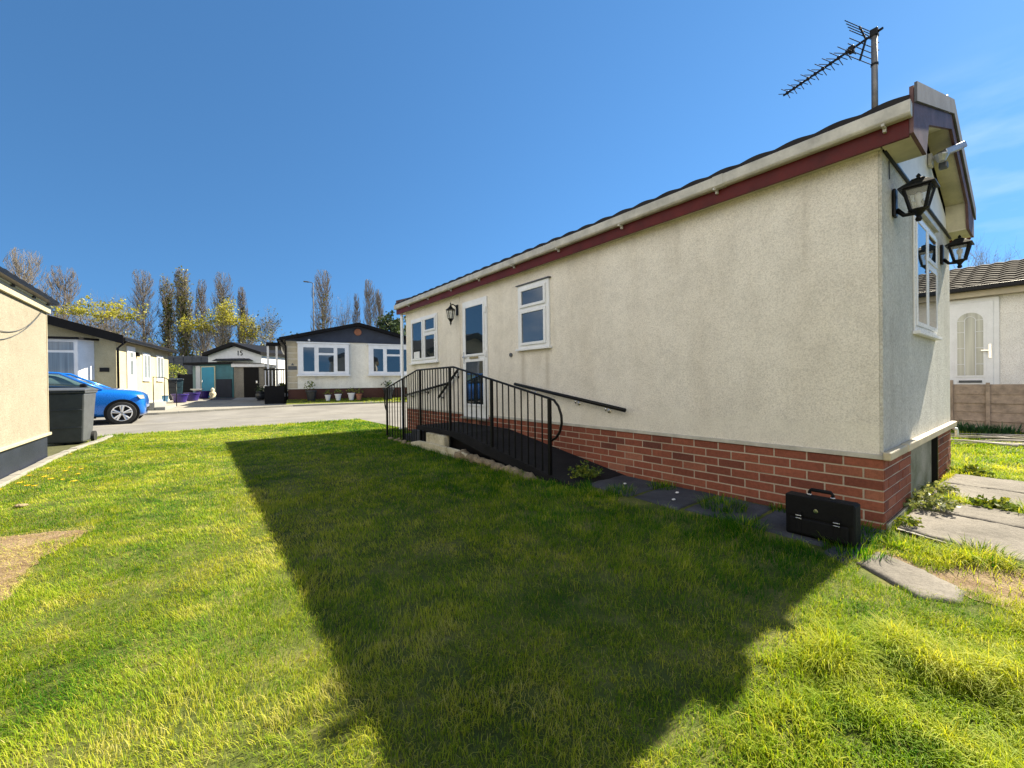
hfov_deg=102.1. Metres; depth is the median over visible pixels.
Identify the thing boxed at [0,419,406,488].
ground
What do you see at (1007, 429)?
strap leaved plant
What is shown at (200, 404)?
front yard
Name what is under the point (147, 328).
poplar tree
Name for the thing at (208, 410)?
kerb
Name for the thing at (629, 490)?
grass tuft
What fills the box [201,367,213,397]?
door
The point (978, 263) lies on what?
bare tree
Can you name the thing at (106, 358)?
park home
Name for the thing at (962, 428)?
strap leaved plant
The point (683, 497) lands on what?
path
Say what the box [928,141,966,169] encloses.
security light
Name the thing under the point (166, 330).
poplar tree
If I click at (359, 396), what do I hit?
plant pot
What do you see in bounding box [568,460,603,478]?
weed
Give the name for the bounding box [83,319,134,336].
scrub tree
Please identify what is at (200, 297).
poplar tree
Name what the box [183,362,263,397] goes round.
garden shed
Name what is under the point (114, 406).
parked car
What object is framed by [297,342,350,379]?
box window
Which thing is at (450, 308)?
wall lantern
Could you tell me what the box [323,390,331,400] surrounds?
plant pot
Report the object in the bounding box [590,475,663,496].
path
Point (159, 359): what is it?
window
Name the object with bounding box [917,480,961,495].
weed
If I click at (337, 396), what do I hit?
plant pot
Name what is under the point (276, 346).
porch
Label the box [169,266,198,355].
poplar tree
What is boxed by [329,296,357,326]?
bare tree
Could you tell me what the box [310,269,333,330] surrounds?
poplar tree
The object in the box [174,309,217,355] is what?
leafing tree
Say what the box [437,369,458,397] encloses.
handrail
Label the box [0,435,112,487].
kerb
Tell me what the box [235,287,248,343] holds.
poplar tree
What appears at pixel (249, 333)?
leafing tree
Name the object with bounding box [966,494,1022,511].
weed
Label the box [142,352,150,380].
window
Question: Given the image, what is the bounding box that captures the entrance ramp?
[388,422,625,488]
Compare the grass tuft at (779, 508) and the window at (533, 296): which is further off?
the window at (533, 296)
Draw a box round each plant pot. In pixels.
[255,386,264,399]
[304,381,316,400]
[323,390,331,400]
[334,389,342,399]
[346,387,355,399]
[355,388,361,399]
[381,380,393,398]
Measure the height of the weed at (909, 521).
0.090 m
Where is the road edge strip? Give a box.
[99,412,355,426]
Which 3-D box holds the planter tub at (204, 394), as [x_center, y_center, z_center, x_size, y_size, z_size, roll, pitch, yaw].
[-15.539,0.536,20.803,0.642,0.380,0.642,-1,0,-37]
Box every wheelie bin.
[47,388,97,443]
[168,379,177,398]
[169,378,183,393]
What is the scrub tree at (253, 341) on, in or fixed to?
on the ground at (53, 449)
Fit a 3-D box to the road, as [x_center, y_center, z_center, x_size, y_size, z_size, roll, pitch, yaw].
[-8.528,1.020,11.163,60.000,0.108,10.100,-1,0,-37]
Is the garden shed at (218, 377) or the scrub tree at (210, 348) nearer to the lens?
the garden shed at (218, 377)
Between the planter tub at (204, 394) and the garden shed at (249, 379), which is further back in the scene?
the garden shed at (249, 379)
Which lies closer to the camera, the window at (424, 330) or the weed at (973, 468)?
the weed at (973, 468)
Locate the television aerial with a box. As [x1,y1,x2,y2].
[778,20,883,108]
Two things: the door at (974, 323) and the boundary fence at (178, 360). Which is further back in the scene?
the boundary fence at (178, 360)
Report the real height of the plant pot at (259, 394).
0.760 m
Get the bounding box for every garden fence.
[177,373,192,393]
[950,380,1023,431]
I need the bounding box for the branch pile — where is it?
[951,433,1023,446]
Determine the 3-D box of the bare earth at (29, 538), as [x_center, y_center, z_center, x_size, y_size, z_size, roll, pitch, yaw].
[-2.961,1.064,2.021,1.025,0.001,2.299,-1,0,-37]
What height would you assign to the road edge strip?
0.001 m
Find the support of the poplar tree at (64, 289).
on the ground at (53, 449)
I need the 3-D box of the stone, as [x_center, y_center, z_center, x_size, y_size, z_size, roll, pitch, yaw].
[-4.267,1.055,3.596,0.089,0.031,0.056,-1,0,-37]
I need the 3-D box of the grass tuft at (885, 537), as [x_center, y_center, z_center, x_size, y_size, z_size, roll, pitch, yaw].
[2.401,0.959,2.525,0.353,0.099,0.315,-1,0,-37]
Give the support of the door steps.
on the front yard at (200, 404)
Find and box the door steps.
[149,377,176,410]
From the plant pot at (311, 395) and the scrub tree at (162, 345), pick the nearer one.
the plant pot at (311, 395)
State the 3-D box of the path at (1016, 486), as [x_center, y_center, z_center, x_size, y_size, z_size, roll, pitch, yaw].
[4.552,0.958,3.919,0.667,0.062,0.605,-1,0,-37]
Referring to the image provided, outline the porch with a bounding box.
[266,342,280,385]
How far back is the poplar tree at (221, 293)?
55.57 m
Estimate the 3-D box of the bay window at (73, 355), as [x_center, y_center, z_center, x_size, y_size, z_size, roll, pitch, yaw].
[-14.961,-0.797,12.882,2.980,1.365,0.550,-1,0,-27]
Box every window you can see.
[47,336,98,379]
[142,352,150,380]
[156,355,163,380]
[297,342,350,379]
[367,344,406,378]
[409,313,438,364]
[515,276,551,350]
[913,215,942,340]
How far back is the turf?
1.75 m
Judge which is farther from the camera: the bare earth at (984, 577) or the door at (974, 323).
the door at (974, 323)
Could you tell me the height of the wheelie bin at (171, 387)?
1.030 m
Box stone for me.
[13,503,28,507]
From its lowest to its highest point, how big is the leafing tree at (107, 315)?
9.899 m
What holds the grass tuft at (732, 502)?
on the path at (756, 509)
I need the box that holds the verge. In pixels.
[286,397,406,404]
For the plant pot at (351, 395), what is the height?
0.600 m
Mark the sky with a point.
(409, 148)
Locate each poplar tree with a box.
[2,247,55,295]
[39,265,85,322]
[124,269,159,344]
[155,275,176,355]
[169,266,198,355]
[194,279,211,355]
[209,271,234,348]
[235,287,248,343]
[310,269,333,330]
[352,293,360,322]
[362,279,378,326]
[373,288,383,327]
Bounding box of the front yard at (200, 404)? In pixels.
[147,398,285,412]
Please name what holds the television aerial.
attached to the park home at (770, 327)
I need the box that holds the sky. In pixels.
[0,0,1023,355]
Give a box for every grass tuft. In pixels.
[604,481,636,496]
[646,479,677,489]
[694,492,748,513]
[719,511,771,535]
[764,502,785,512]
[813,532,899,563]
[861,520,897,545]
[875,529,932,552]
[934,534,1023,569]
[940,489,980,505]
[1001,498,1023,513]
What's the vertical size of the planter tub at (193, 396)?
0.380 m
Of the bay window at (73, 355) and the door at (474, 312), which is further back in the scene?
the bay window at (73, 355)
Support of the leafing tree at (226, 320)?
on the ground at (53, 449)
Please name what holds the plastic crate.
on the front yard at (200, 404)
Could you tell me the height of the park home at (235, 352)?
3.480 m
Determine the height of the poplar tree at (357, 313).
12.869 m
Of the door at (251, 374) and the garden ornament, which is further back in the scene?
the door at (251, 374)
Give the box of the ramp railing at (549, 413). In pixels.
[384,366,562,474]
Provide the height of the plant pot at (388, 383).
0.914 m
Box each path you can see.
[233,397,255,399]
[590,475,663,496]
[634,485,715,509]
[685,496,773,524]
[747,509,827,546]
[824,526,884,564]
[856,552,965,604]
[899,508,1023,566]
[917,499,1023,528]
[931,482,1023,509]
[943,474,1023,493]
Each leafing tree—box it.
[51,293,148,335]
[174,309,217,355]
[199,297,244,346]
[234,313,266,344]
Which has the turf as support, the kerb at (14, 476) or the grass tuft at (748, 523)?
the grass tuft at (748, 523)
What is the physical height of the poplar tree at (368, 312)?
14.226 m
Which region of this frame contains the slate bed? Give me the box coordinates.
[203,397,234,399]
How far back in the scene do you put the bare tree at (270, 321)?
47.78 m
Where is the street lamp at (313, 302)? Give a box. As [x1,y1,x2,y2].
[303,281,314,330]
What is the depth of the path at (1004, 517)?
3.02 m
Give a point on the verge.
(314, 402)
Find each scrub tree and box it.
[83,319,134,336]
[145,337,176,355]
[196,339,233,355]
[234,335,268,345]
[255,329,285,345]
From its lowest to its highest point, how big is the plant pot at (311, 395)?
0.887 m
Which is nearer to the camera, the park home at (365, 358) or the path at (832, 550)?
the path at (832, 550)
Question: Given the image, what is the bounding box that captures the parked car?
[48,372,149,424]
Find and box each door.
[126,346,135,389]
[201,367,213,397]
[244,367,258,397]
[460,296,489,420]
[950,296,999,383]
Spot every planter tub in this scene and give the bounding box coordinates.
[170,394,188,402]
[183,392,200,400]
[195,391,210,398]
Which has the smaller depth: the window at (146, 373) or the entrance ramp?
the entrance ramp
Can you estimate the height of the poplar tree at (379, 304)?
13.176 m
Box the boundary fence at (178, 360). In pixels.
[168,355,207,377]
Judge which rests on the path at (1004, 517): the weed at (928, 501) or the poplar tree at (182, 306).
the weed at (928, 501)
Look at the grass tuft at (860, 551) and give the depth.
2.43 m
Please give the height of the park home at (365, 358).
3.920 m
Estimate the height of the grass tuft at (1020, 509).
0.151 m
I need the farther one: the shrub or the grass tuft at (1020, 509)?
the shrub
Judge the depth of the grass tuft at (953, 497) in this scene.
3.33 m
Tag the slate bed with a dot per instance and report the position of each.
(227, 398)
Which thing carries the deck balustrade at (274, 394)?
on the front yard at (200, 404)
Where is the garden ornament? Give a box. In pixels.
[209,388,215,398]
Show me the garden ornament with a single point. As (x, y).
(212, 393)
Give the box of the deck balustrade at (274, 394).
[264,369,284,403]
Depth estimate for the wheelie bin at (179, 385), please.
19.92 m
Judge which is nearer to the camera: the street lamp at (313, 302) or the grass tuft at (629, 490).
the grass tuft at (629, 490)
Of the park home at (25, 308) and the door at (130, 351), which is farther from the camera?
the door at (130, 351)
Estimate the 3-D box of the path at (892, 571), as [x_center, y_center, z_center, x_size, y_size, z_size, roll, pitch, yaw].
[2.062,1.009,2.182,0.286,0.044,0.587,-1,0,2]
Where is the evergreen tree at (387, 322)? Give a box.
[373,310,405,335]
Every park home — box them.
[0,266,58,478]
[47,315,178,401]
[202,342,284,383]
[277,323,406,402]
[394,81,975,529]
[949,259,1023,383]
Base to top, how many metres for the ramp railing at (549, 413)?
1.308 m
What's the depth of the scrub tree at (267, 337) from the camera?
42.12 m
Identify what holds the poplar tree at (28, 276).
on the ground at (53, 449)
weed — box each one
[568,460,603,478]
[893,515,923,527]
[903,488,964,511]
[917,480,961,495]
[946,464,995,475]
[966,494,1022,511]
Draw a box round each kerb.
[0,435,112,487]
[144,401,404,414]
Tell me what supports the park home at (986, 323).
on the ground at (53, 449)
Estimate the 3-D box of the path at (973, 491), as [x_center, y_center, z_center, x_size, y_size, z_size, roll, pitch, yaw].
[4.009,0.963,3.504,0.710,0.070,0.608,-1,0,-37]
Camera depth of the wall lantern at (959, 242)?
4.16 m
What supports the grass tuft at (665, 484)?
on the turf
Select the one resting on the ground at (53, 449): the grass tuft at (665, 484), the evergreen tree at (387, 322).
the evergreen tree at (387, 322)
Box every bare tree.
[84,290,140,337]
[243,304,281,344]
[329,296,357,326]
[949,237,995,268]
[970,236,1021,264]
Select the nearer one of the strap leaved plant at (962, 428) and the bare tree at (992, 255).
the strap leaved plant at (962, 428)
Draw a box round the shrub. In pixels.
[168,363,186,377]
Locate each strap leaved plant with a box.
[951,419,979,432]
[965,421,1000,435]
[989,423,1023,435]
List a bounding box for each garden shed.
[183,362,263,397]
[231,364,275,397]
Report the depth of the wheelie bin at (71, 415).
7.43 m
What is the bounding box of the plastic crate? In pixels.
[162,395,167,401]
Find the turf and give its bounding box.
[0,420,1023,767]
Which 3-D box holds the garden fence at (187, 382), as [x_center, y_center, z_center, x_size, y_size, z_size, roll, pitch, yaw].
[-18.213,0.121,23.300,1.332,1.500,0.100,-1,0,9]
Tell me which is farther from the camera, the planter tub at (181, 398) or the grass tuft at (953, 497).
the planter tub at (181, 398)
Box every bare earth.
[0,530,87,601]
[881,539,1023,614]
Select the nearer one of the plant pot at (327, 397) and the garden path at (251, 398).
the plant pot at (327, 397)
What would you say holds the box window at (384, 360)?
in the park home at (365, 358)
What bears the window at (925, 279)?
in the park home at (770, 327)
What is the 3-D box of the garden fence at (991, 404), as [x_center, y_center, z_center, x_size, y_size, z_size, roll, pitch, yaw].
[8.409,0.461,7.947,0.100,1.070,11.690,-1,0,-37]
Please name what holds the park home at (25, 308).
on the ground at (53, 449)
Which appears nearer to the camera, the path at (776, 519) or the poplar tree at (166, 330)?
the path at (776, 519)
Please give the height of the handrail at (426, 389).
0.331 m
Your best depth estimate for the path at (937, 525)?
2.70 m
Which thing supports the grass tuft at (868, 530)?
on the path at (832, 550)
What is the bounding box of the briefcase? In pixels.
[785,488,860,547]
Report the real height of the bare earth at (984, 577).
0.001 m
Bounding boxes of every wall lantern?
[446,302,457,324]
[892,173,939,221]
[940,235,974,267]
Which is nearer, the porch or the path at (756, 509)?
the path at (756, 509)
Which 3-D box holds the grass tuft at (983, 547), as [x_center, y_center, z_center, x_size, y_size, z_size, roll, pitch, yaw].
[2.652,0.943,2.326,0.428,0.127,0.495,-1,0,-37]
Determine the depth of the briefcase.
2.60 m
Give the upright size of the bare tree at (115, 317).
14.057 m
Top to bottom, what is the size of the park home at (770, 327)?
3.590 m
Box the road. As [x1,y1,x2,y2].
[93,402,406,435]
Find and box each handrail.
[405,382,447,396]
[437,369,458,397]
[514,383,625,412]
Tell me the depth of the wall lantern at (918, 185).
2.88 m
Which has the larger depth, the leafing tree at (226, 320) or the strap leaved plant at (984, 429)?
the leafing tree at (226, 320)
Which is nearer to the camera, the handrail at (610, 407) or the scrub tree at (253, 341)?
the handrail at (610, 407)

